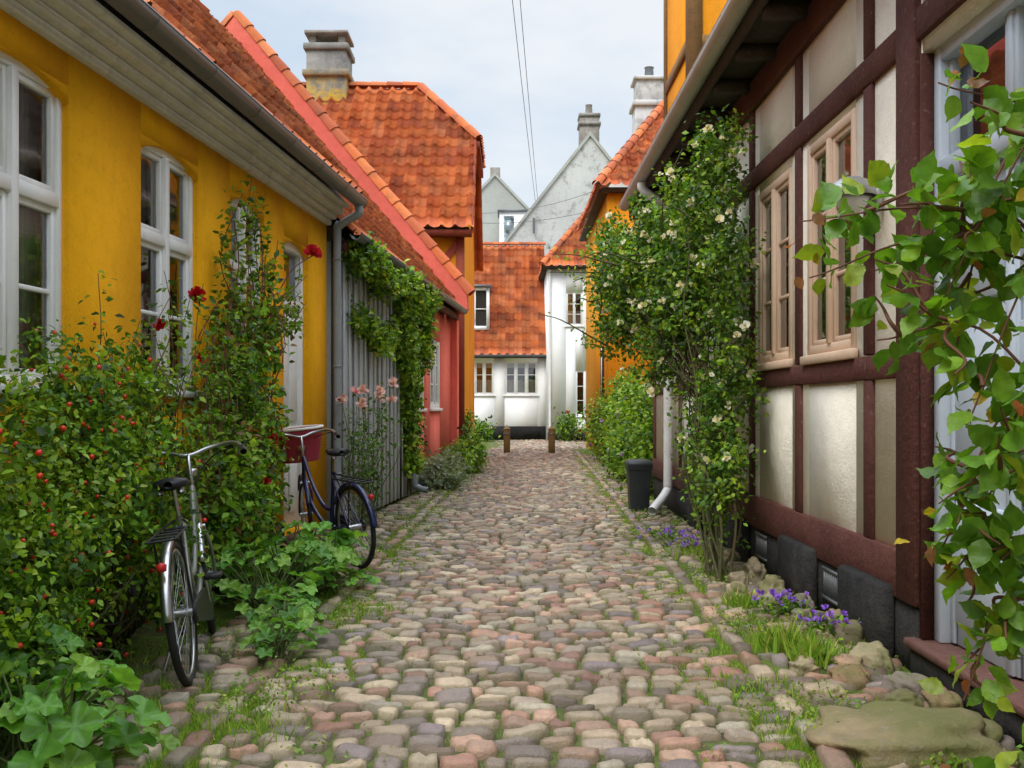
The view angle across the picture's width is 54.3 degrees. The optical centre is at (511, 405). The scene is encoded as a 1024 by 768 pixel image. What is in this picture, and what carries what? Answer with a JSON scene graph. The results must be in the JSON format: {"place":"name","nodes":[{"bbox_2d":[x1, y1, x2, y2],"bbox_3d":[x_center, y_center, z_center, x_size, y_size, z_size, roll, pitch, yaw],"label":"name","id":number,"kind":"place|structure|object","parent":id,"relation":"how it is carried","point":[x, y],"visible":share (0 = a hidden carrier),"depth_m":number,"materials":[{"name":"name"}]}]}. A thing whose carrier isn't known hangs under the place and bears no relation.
{"place":"outdoors","nodes":[
{"label":"outdoors","id":0,"kind":"place"},
{"bbox_2d":[144,0,363,193],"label":"roof tiles","id":1,"kind":"object","parent":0,"point":[198,25],"visible":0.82,"depth_m":8.37,"materials":[{"name":"tile"}]},
{"bbox_2d":[200,0,663,207],"label":"sky","id":2,"kind":"structure","parent":0,"point":[579,53],"materials":[{"name":"white"}]},
{"bbox_2d":[417,83,482,138],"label":"hip ridge","id":3,"kind":"structure","parent":0,"point":[452,113],"depth_m":22.20,"materials":[{"name":"tile"}]},
{"bbox_2d":[476,290,485,325],"bbox_3d":[-1.425,-3.750,38.612,0.870,1.380,0.001,0,0,0],"label":"dormer glass","id":4,"kind":"object","parent":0,"point":[480,303],"visible":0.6,"depth_m":38.61,"materials":[{"name":"glass"}]},
{"bbox_2d":[474,244,545,354],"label":"roof","id":5,"kind":"structure","parent":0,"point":[509,273],"depth_m":39.69,"materials":[{"name":"tile"}]},
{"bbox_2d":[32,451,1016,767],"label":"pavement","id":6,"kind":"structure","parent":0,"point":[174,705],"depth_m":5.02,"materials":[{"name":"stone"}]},
{"bbox_2d":[132,440,246,686],"bbox_3d":[-1.645,0.752,5.168,0.625,1.109,1.774,-8,1,-10],"label":"bicycle","id":7,"kind":"object","parent":6,"relation":"on","point":[198,605],"visible":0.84,"depth_m":4.79,"materials":[{"name":"metal"}]},
{"bbox_2d":[278,424,377,568],"bbox_3d":[-1.590,0.755,8.320,0.648,1.111,1.755,-7,4,-35],"label":"bicycle","id":8,"kind":"object","parent":6,"relation":"on","point":[303,442],"visible":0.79,"depth_m":8.31,"materials":[{"name":"metal"}]},
{"bbox_2d":[336,377,408,526],"bbox_3d":[-1.486,0.501,10.439,0.716,1.606,1.206,0,0,0],"label":"pink rose bush","id":9,"kind":"object","parent":6,"relation":"on","point":[361,403],"visible":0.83,"depth_m":10.55,"materials":[{"name":"green plant"}]},
{"bbox_2d":[456,237,464,441],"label":"wall","id":10,"kind":"structure","parent":6,"relation":"on","point":[460,254],"depth_m":19.96,"materials":[{"name":"paint"}]},
{"bbox_2d":[112,460,1023,767],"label":"weeds","id":11,"kind":"object","parent":6,"relation":"on","point":[738,620],"visible":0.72,"depth_m":4.91,"materials":[{"name":"green plant"}]},
{"bbox_2d":[637,181,672,514],"bbox_3d":[1.661,-0.709,11.988,0.382,3.999,0.553,0,0,32],"label":"downpipe","id":12,"kind":"object","parent":6,"relation":"on","point":[656,505],"visible":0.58,"depth_m":12.05,"materials":[{"name":"metal"}]},
{"bbox_2d":[482,0,589,222],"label":"overhead cables","id":13,"kind":"object","parent":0,"point":[531,128],"visible":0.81,"depth_m":35.32,"materials":[{"name":"metal"}]},
{"bbox_2d":[104,439,1023,767],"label":"cobblestone street","id":14,"kind":"structure","parent":0,"point":[516,472],"depth_m":5.15,"materials":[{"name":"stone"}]},
{"bbox_2d":[0,623,180,767],"bbox_3d":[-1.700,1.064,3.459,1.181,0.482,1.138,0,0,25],"label":"hollyhock foliage","id":15,"kind":"object","parent":14,"relation":"on","point":[55,720],"visible":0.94,"depth_m":3.29,"materials":[{"name":"green plant"}]},
{"bbox_2d":[0,316,220,730],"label":"rose hip bush","id":16,"kind":"object","parent":14,"relation":"on","point":[59,559],"visible":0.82,"depth_m":4.53,"materials":[{"name":"green plant"}]},
{"bbox_2d":[77,270,261,542],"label":"red rose shoots","id":17,"kind":"object","parent":16,"relation":"on","point":[196,294],"visible":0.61,"depth_m":5.86,"materials":[{"name":"brown"}]},
{"bbox_2d":[0,9,326,609],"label":"front wall","id":18,"kind":"structure","parent":14,"relation":"on","point":[106,123],"depth_m":5.89,"materials":[{"name":"yellow paint"}]},
{"bbox_2d":[19,85,37,368],"bbox_3d":[-2.513,-0.885,5.150,0.039,1.570,0.194,0,0,5],"label":"window pane","id":19,"kind":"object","parent":18,"relation":"hanging from","point":[28,218],"visible":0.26,"depth_m":5.21,"materials":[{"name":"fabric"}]},
{"bbox_2d":[0,51,61,385],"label":"frame","id":20,"kind":"object","parent":18,"relation":"on","point":[17,190],"visible":0.82,"depth_m":4.88,"materials":[{"name":"white paint"}]},
{"bbox_2d":[0,45,68,103],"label":"arch","id":21,"kind":"structure","parent":18,"relation":"attached to","point":[58,89],"depth_m":5.12,"materials":[{"name":"yellow paint"}]},
{"bbox_2d":[141,248,151,375],"bbox_3d":[-2.836,-0.810,7.975,0.020,2.020,1.380,0,0,5],"label":"dark room","id":22,"kind":"object","parent":18,"relation":"attached to","point":[146,279],"depth_m":7.77,"materials":[{"name":"grey"}]},
{"bbox_2d":[141,156,173,235],"bbox_3d":[-2.399,-1.394,6.507,0.045,0.511,0.870,0,0,5],"label":"curtain","id":23,"kind":"object","parent":18,"relation":"hanging from","point":[146,191],"visible":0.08,"depth_m":6.59,"materials":[{"name":"fabric"}]},
{"bbox_2d":[32,523,284,636],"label":"plinth","id":24,"kind":"structure","parent":18,"relation":"attached to","point":[145,607],"depth_m":6.04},
{"bbox_2d":[141,146,192,389],"bbox_3d":[-2.284,-0.875,6.497,0.092,1.550,0.870,0,0,5],"label":"frame","id":25,"kind":"object","parent":18,"relation":"on","point":[161,242],"visible":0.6,"depth_m":6.49,"materials":[{"name":"white paint"}]},
{"bbox_2d":[141,134,197,180],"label":"arch","id":26,"kind":"structure","parent":18,"relation":"attached to","point":[191,170],"depth_m":6.71,"materials":[{"name":"yellow paint"}]},
{"bbox_2d":[0,0,348,225],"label":"cornice","id":27,"kind":"structure","parent":18,"relation":"on","point":[99,39],"depth_m":6.13,"materials":[{"name":"paint"}]},
{"bbox_2d":[96,0,343,199],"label":"roof deck","id":28,"kind":"structure","parent":27,"relation":"on","point":[116,13],"depth_m":6.63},
{"bbox_2d":[104,0,366,206],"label":"gutter","id":29,"kind":"object","parent":28,"relation":"attached to","point":[141,15],"visible":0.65,"depth_m":6.45,"materials":[{"name":"metal"}]},
{"bbox_2d":[141,0,367,200],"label":"bead","id":30,"kind":"object","parent":29,"relation":"on","point":[196,48],"visible":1,"depth_m":6.58,"materials":[{"name":"metal"}]},
{"bbox_2d":[230,199,259,373],"bbox_3d":[-2.162,-0.860,7.917,0.092,1.520,0.780,0,0,5],"label":"frame","id":31,"kind":"object","parent":18,"relation":"on","point":[234,204],"visible":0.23,"depth_m":7.89,"materials":[{"name":"white paint"}]},
{"bbox_2d":[284,242,302,525],"bbox_3d":[-2.089,-0.175,9.200,0.110,2.650,0.750,0,0,5],"label":"door","id":32,"kind":"structure","parent":18,"relation":"attached to","point":[293,383],"depth_m":9.39,"materials":[{"name":"white paint"}]},
{"bbox_2d":[333,205,363,516],"bbox_3d":[-1.685,-0.408,10.275,0.320,3.316,0.084,0,0,5],"label":"downpipe","id":33,"kind":"object","parent":18,"relation":"attached to","point":[356,214],"visible":0.91,"depth_m":10.25,"materials":[{"name":"metal"}]},
{"bbox_2d":[172,175,321,604],"bbox_3d":[-1.867,-0.215,7.356,0.761,3.080,2.561,0,0,0],"label":"climbing red rose","id":34,"kind":"object","parent":14,"relation":"on","point":[247,505],"visible":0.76,"depth_m":7.06,"materials":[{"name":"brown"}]},
{"bbox_2d":[234,583,329,660],"bbox_3d":[-1.260,1.172,5.448,0.529,0.298,1.208,0,0,-13],"label":"hollyhock foliage","id":35,"kind":"object","parent":14,"relation":"on","point":[288,620],"visible":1,"depth_m":5.31,"materials":[{"name":"green plant"}]},
{"bbox_2d":[195,520,380,613],"bbox_3d":[-1.516,1.056,6.570,0.948,0.498,1.682,0,0,16],"label":"hollyhock foliage","id":36,"kind":"object","parent":14,"relation":"on","point":[323,563],"visible":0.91,"depth_m":6.52,"materials":[{"name":"green plant"}]},
{"bbox_2d":[327,241,389,529],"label":"clad wall","id":37,"kind":"structure","parent":14,"relation":"on","point":[328,371],"depth_m":10.36,"materials":[{"name":"wood"}]},
{"bbox_2d":[331,241,332,473],"bbox_3d":[-1.735,-0.215,12.061,0.013,3.010,3.370,0,0,5],"label":"clad backing","id":38,"kind":"object","parent":37,"relation":"attached to","point":[331,350],"visible":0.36,"depth_m":10.38,"materials":[{"name":"wood"}]},
{"bbox_2d":[341,253,402,517],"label":"vertical cladding","id":39,"kind":"structure","parent":37,"relation":"attached to","point":[360,365],"depth_m":11.81,"materials":[{"name":"wood"}]},
{"bbox_2d":[327,219,456,313],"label":"roof deck","id":40,"kind":"structure","parent":37,"relation":"on","point":[345,231],"depth_m":10.78,"materials":[{"name":"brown wood"}]},
{"bbox_2d":[199,0,460,304],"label":"roof tiles","id":41,"kind":"object","parent":40,"relation":"on","point":[374,218],"visible":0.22,"depth_m":16.52,"materials":[{"name":"tile"}]},
{"bbox_2d":[351,234,467,313],"bbox_3d":[-1.255,-1.746,14.549,0.136,0.068,8.450,0,0,5],"label":"gutter","id":42,"kind":"object","parent":40,"relation":"attached to","point":[396,263],"visible":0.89,"depth_m":13.28,"materials":[{"name":"metal"}]},
{"bbox_2d":[341,231,445,496],"bbox_3d":[-1.454,-0.302,12.748,0.557,3.230,4.946,0,0,5],"label":"climbing vine","id":43,"kind":"object","parent":14,"relation":"on","point":[409,339],"visible":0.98,"depth_m":13.18,"materials":[{"name":"green plant"}]},
{"bbox_2d":[403,310,450,467],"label":"front wall","id":44,"kind":"structure","parent":14,"relation":"on","point":[437,431],"depth_m":17.74,"materials":[{"name":"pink paint"}]},
{"bbox_2d":[430,341,439,407],"bbox_3d":[-1.347,-0.525,17.041,0.092,1.150,1.000,0,0,5],"label":"frame","id":45,"kind":"object","parent":44,"relation":"attached to","point":[435,402],"visible":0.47,"depth_m":17.28,"materials":[{"name":"white paint"}]},
{"bbox_2d":[420,443,472,491],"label":"lavender shrub","id":46,"kind":"object","parent":14,"relation":"on","point":[444,469],"visible":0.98,"depth_m":15.27,"materials":[{"name":"green plant"}]},
{"bbox_2d":[441,407,492,478],"bbox_3d":[-0.847,0.707,19.061,0.952,1.376,3.854,0,0,0],"label":"garden shrub","id":47,"kind":"object","parent":14,"relation":"on","point":[474,454],"visible":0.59,"depth_m":18.92,"materials":[{"name":"green plant"}]},
{"bbox_2d":[465,224,473,441],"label":"street gable","id":48,"kind":"structure","parent":14,"relation":"on","point":[469,330],"depth_m":23.02,"materials":[{"name":"orange paint"}]},
{"bbox_2d":[474,413,499,440],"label":"flowering shrub","id":49,"kind":"object","parent":14,"relation":"on","point":[484,427],"visible":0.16,"depth_m":36.41,"materials":[{"name":"green plant"}]},
{"bbox_2d":[474,353,545,425],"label":"wall","id":50,"kind":"structure","parent":14,"relation":"on","point":[500,408],"depth_m":38.00,"materials":[{"name":"white paint"}]},
{"bbox_2d":[474,361,493,394],"bbox_3d":[-1.235,-1.040,38.064,1.110,1.300,0.092,0,0,0],"label":"frame","id":51,"kind":"object","parent":50,"relation":"on","point":[475,377],"visible":0.67,"depth_m":38.03,"materials":[{"name":"white paint"}]},
{"bbox_2d":[481,426,545,438],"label":"plinth","id":52,"kind":"structure","parent":50,"relation":"attached to","point":[527,432],"depth_m":37.96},
{"bbox_2d":[507,380,534,392],"bbox_3d":[0.350,-0.682,38.180,1.260,0.585,0.045,0,0,0],"label":"curtain","id":53,"kind":"object","parent":50,"relation":"hanging from","point":[521,386],"visible":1,"depth_m":38.18,"materials":[{"name":"fabric"}]},
{"bbox_2d":[505,361,537,394],"bbox_3d":[0.350,-1.040,38.064,1.260,1.300,0.092,0,0,0],"label":"frame","id":54,"kind":"object","parent":50,"relation":"attached to","point":[526,377],"visible":1,"depth_m":38.03,"materials":[{"name":"white paint"}]},
{"bbox_2d":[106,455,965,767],"bbox_3d":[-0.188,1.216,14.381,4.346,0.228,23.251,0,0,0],"label":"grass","id":55,"kind":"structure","parent":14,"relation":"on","point":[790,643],"depth_m":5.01,"materials":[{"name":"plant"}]},
{"bbox_2d":[552,406,585,441],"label":"corner shrub","id":56,"kind":"object","parent":14,"relation":"on","point":[568,425],"visible":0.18,"depth_m":36.18,"materials":[{"name":"green plant"}]},
{"bbox_2d":[586,198,605,455],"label":"street wall","id":57,"kind":"structure","parent":14,"relation":"on","point":[592,371],"depth_m":28.53,"materials":[{"name":"orange paint"}]},
{"bbox_2d":[579,189,607,241],"bbox_3d":[2.300,-5.150,27.550,0.400,0.100,7.100,0,0,0],"label":"eave","id":58,"kind":"object","parent":57,"relation":"on","point":[596,206],"visible":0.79,"depth_m":26.71,"materials":[{"name":"brown wood"}]},
{"bbox_2d":[576,363,653,495],"bbox_3d":[2.290,0.233,19.287,1.706,2.356,10.351,0,0,0],"label":"garden hedge","id":59,"kind":"object","parent":14,"relation":"on","point":[622,429],"visible":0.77,"depth_m":16.94,"materials":[{"name":"green plant"}]},
{"bbox_2d":[625,459,652,511],"bbox_3d":[1.560,0.985,12.331,0.304,0.630,0.461,0,0,0],"label":"waste bin","id":60,"kind":"object","parent":14,"relation":"on","point":[638,473],"visible":0.94,"depth_m":12.13,"materials":[{"name":"black plastic"}]},
{"bbox_2d":[540,103,770,581],"bbox_3d":[1.128,-0.544,9.079,1.735,3.705,3.869,0,0,0],"label":"white climbing rose","id":61,"kind":"object","parent":14,"relation":"on","point":[679,259],"visible":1,"depth_m":8.13,"materials":[{"name":"green plant"}]},
{"bbox_2d":[633,525,860,642],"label":"purple bellflowers","id":62,"kind":"object","parent":14,"relation":"on","point":[818,619],"visible":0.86,"depth_m":6.16,"materials":[{"name":"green plant"}]},
{"bbox_2d":[654,477,919,670],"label":"plinth","id":63,"kind":"structure","parent":14,"relation":"on","point":[907,620],"depth_m":6.45,"materials":[{"name":"paint"}]},
{"bbox_2d":[687,493,894,657],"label":"plinth piers","id":64,"kind":"structure","parent":63,"relation":"attached to","point":[868,600],"depth_m":5.73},
{"bbox_2d":[656,0,1004,546],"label":"plaster wall","id":65,"kind":"structure","parent":63,"relation":"on","point":[833,412],"depth_m":6.31,"materials":[{"name":"paint"}]},
{"bbox_2d":[633,0,811,219],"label":"soffit rafters","id":66,"kind":"object","parent":65,"relation":"attached to","point":[776,20],"visible":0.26,"depth_m":7.94,"materials":[{"name":"brown wood"}]},
{"bbox_2d":[758,167,791,363],"bbox_3d":[2.022,-1.015,7.590,0.092,1.370,0.940,0,0,0],"label":"frame","id":67,"kind":"object","parent":65,"relation":"attached to","point":[773,193],"visible":0.81,"depth_m":7.56,"materials":[{"name":"beige paint"}]},
{"bbox_2d":[652,0,966,607],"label":"timber frame","id":68,"kind":"object","parent":65,"relation":"attached to","point":[897,567],"visible":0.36,"depth_m":5.60,"materials":[{"name":"wood"}]},
{"bbox_2d":[752,359,793,371],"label":"sill","id":69,"kind":"structure","parent":68,"relation":"attached to","point":[780,364],"depth_m":7.39,"materials":[{"name":"beige paint"}]},
{"bbox_2d":[800,348,858,364],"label":"sill","id":70,"kind":"structure","parent":68,"relation":"attached to","point":[845,354],"depth_m":6.11,"materials":[{"name":"beige paint"}]},
{"bbox_2d":[807,108,855,355],"bbox_3d":[2.022,-1.030,6.260,0.092,1.400,0.920,0,0,0],"label":"frame","id":71,"kind":"object","parent":65,"relation":"attached to","point":[829,143],"visible":0.63,"depth_m":6.23,"materials":[{"name":"beige paint"}]},
{"bbox_2d":[833,176,881,212],"bbox_3d":[1.837,-1.133,5.380,0.285,0.195,0.270,0,0,0],"label":"wall lamp","id":72,"kind":"object","parent":65,"relation":"attached to","point":[868,194],"visible":0.39,"depth_m":5.31,"materials":[{"name":"silver metal"}]},
{"bbox_2d":[920,53,933,638],"bbox_3d":[2.018,-0.287,4.858,0.060,2.845,0.024,0,0,0],"label":"reveal","id":73,"kind":"object","parent":65,"relation":"attached to","point":[926,378],"visible":0.71,"depth_m":4.85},
{"bbox_2d":[722,548,1021,767],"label":"field stones","id":74,"kind":"object","parent":14,"relation":"on","point":[899,723],"visible":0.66,"depth_m":3.91,"materials":[{"name":"stone"}]},
{"bbox_2d":[785,43,1023,767],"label":"foreground rambler","id":75,"kind":"object","parent":14,"relation":"on","point":[991,207],"visible":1,"depth_m":2.23,"materials":[{"name":"green plant"}]},
{"bbox_2d":[910,649,1023,751],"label":"threshold base","id":76,"kind":"object","parent":14,"relation":"on","point":[1010,723],"visible":0.25,"depth_m":4.33,"materials":[{"name":"stone"}]},
{"bbox_2d":[903,637,1023,717],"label":"threshold","id":77,"kind":"object","parent":76,"relation":"on","point":[935,652],"visible":0.58,"depth_m":4.48,"materials":[{"name":"red stone"}]},
{"bbox_2d":[933,0,1023,679],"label":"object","id":78,"kind":"object","parent":76,"relation":"on","point":[995,19],"visible":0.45,"depth_m":4.55,"materials":[{"name":"blue paint"}]},
{"bbox_2d":[543,220,586,265],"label":"wing roof","id":79,"kind":"structure","parent":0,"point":[571,243],"depth_m":37.18,"materials":[{"name":"tile"}]},
{"bbox_2d":[539,212,582,263],"bbox_3d":[2.387,-6.906,38.185,0.246,3.443,4.065,0,0,41],"label":"wing hip","id":80,"kind":"object","parent":79,"relation":"on","point":[562,239],"visible":0.62,"depth_m":37.47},
{"bbox_2d":[547,269,585,439],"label":"wing wall","id":81,"kind":"structure","parent":0,"point":[568,355],"depth_m":37.00,"materials":[{"name":"paint"}]},
{"bbox_2d":[549,270,550,426],"bbox_3d":[1.400,-2.000,36.940,0.090,6.000,0.090,0,0,0],"label":"wing pipe","id":82,"kind":"object","parent":81,"relation":"attached to","point":[549,349],"visible":0.67,"depth_m":36.90,"materials":[{"name":"metal"}]},
{"label":"ground","id":83,"kind":"structure","parent":0,"visible":0},
{"bbox_2d":[225,17,468,449],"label":"gable","id":84,"kind":"structure","parent":83,"relation":"on","point":[294,97],"depth_m":18.99,"materials":[{"name":"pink paint"}]},
{"bbox_2d":[232,10,474,295],"bbox_3d":[-3.037,-4.864,19.152,4.702,5.554,0.336,0,0,5],"label":"parapet cap","id":85,"kind":"object","parent":84,"relation":"attached to","point":[358,157],"visible":1,"depth_m":19.04,"materials":[{"name":"tile"}]},
{"bbox_2d":[425,224,458,266],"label":"wall","id":86,"kind":"structure","parent":83,"relation":"on","point":[444,244],"depth_m":20.00,"materials":[{"name":"orange paint"}]},
{"bbox_2d":[316,85,476,226],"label":"roof","id":87,"kind":"structure","parent":86,"relation":"on","point":[414,147],"depth_m":21.45,"materials":[{"name":"tile"}]},
{"bbox_2d":[425,229,471,236],"bbox_3d":[-4.900,-3.420,19.860,8.200,0.120,0.240,0,0,0],"label":"eave board","id":88,"kind":"object","parent":87,"relation":"attached to","point":[449,232],"visible":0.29,"depth_m":19.74,"materials":[{"name":"wood"}]},
{"bbox_2d":[482,177,525,245],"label":"gable","id":89,"kind":"structure","parent":83,"relation":"on","point":[497,194],"depth_m":50.00,"materials":[{"name":"paint"}]},
{"bbox_2d":[504,137,628,264],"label":"gable","id":90,"kind":"structure","parent":83,"relation":"on","point":[584,168],"depth_m":46.00,"materials":[{"name":"paint"}]},
{"bbox_2d":[497,209,528,241],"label":"white annexe","id":91,"kind":"structure","parent":90,"relation":"on","point":[506,218],"depth_m":48.00,"materials":[{"name":"paint"}]},
{"bbox_2d":[502,131,611,245],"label":"coping","id":92,"kind":"object","parent":90,"relation":"on","point":[591,135],"visible":0.3,"depth_m":45.90,"materials":[{"name":"paint"}]},
{"bbox_2d":[577,113,600,144],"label":"chimney","id":93,"kind":"object","parent":90,"relation":"on","point":[588,123],"visible":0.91,"depth_m":46.30,"materials":[{"name":"brick"}]},
{"bbox_2d":[606,193,652,399],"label":"wall","id":94,"kind":"structure","parent":83,"relation":"on","point":[613,363],"depth_m":24.00,"materials":[{"name":"orange paint"}]},
{"bbox_2d":[599,107,663,184],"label":"roof","id":95,"kind":"structure","parent":94,"relation":"on","point":[624,170],"depth_m":24.63,"materials":[{"name":"tile"}]},
{"bbox_2d":[576,105,661,231],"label":"roof","id":96,"kind":"structure","parent":95,"relation":"attached to","point":[597,186],"depth_m":26.56,"materials":[{"name":"tile"}]},
{"bbox_2d":[629,75,663,134],"bbox_3d":[3.880,-7.975,28.400,1.000,2.550,0.960,0,0,0],"label":"chimney","id":97,"kind":"object","parent":96,"relation":"on","point":[648,94],"visible":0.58,"depth_m":28.05,"materials":[{"name":"brick"}]},
{"bbox_2d":[592,100,663,184],"bbox_3d":[3.041,-6.732,25.286,0.246,2.995,3.918,0,0,33],"label":"hip","id":98,"kind":"object","parent":95,"relation":"on","point":[634,137],"visible":0.98,"depth_m":25.04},
{"bbox_2d":[667,0,726,112],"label":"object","id":99,"kind":"object","parent":83,"relation":"on","point":[676,21],"depth_m":15.20,"materials":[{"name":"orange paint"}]},
{"bbox_2d":[664,0,708,118],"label":"timbers","id":100,"kind":"object","parent":99,"relation":"attached to","point":[696,39],"visible":0.32,"depth_m":14.27,"materials":[{"name":"wood"}]},
{"bbox_3d":[-5.135,-1.250,25.845,7.730,5.100,0.290,0,0,0],"label":"back wall","id":101,"kind":"object","parent":83,"relation":"on","visible":0},
{"bbox_2d":[351,87,483,271],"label":"roof","id":102,"kind":"structure","parent":101,"relation":"on","point":[478,244],"depth_m":25.45,"materials":[{"name":"ceramic"}]},
{"bbox_2d":[302,42,354,104],"bbox_3d":[-4.210,-7.100,23.050,1.060,2.200,1.060,0,0,0],"label":"chimney","id":103,"kind":"object","parent":102,"relation":"on","point":[327,73],"visible":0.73,"depth_m":22.60,"materials":[{"name":"brick"}]},
{"bbox_2d":[304,30,353,47],"bbox_3d":[-4.210,-8.350,23.050,0.980,0.300,0.900,0,0,0],"label":"chimney cap","id":104,"kind":"object","parent":103,"relation":"on","point":[328,36],"visible":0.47,"depth_m":22.70,"materials":[{"name":"concrete"}]},
{"bbox_2d":[302,81,419,87],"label":"ridge","id":105,"kind":"structure","parent":102,"relation":"on","point":[387,84],"depth_m":22.92,"materials":[{"name":"tile"}]},
{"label":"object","id":106,"kind":"object","parent":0,"visible":0},
{"bbox_2d":[988,37,1004,85],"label":"roof deck","id":107,"kind":"structure","parent":106,"relation":"on","point":[997,49],"depth_m":7.68,"materials":[{"name":"wood"}]},
{"bbox_2d":[619,0,753,210],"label":"gutter","id":108,"kind":"object","parent":107,"relation":"attached to","point":[730,19],"visible":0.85,"depth_m":8.48,"materials":[{"name":"metal"}]},
{"bbox_2d":[629,0,768,217],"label":"fascia","id":109,"kind":"structure","parent":107,"relation":"attached to","point":[750,18],"depth_m":8.21,"materials":[{"name":"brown wood"}]},
{"bbox_3d":[2.698,-0.965,7.590,0.020,1.870,1.540,0,0,0],"label":"dark room","id":110,"kind":"object","parent":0,"visible":0},
{"bbox_2d":[984,55,1003,133],"bbox_3d":[2.698,-0.980,6.260,0.020,1.900,1.520,0,0,0],"label":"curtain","id":111,"kind":"object","parent":110,"relation":"attached to","point":[994,73],"visible":0.14,"depth_m":5.55,"materials":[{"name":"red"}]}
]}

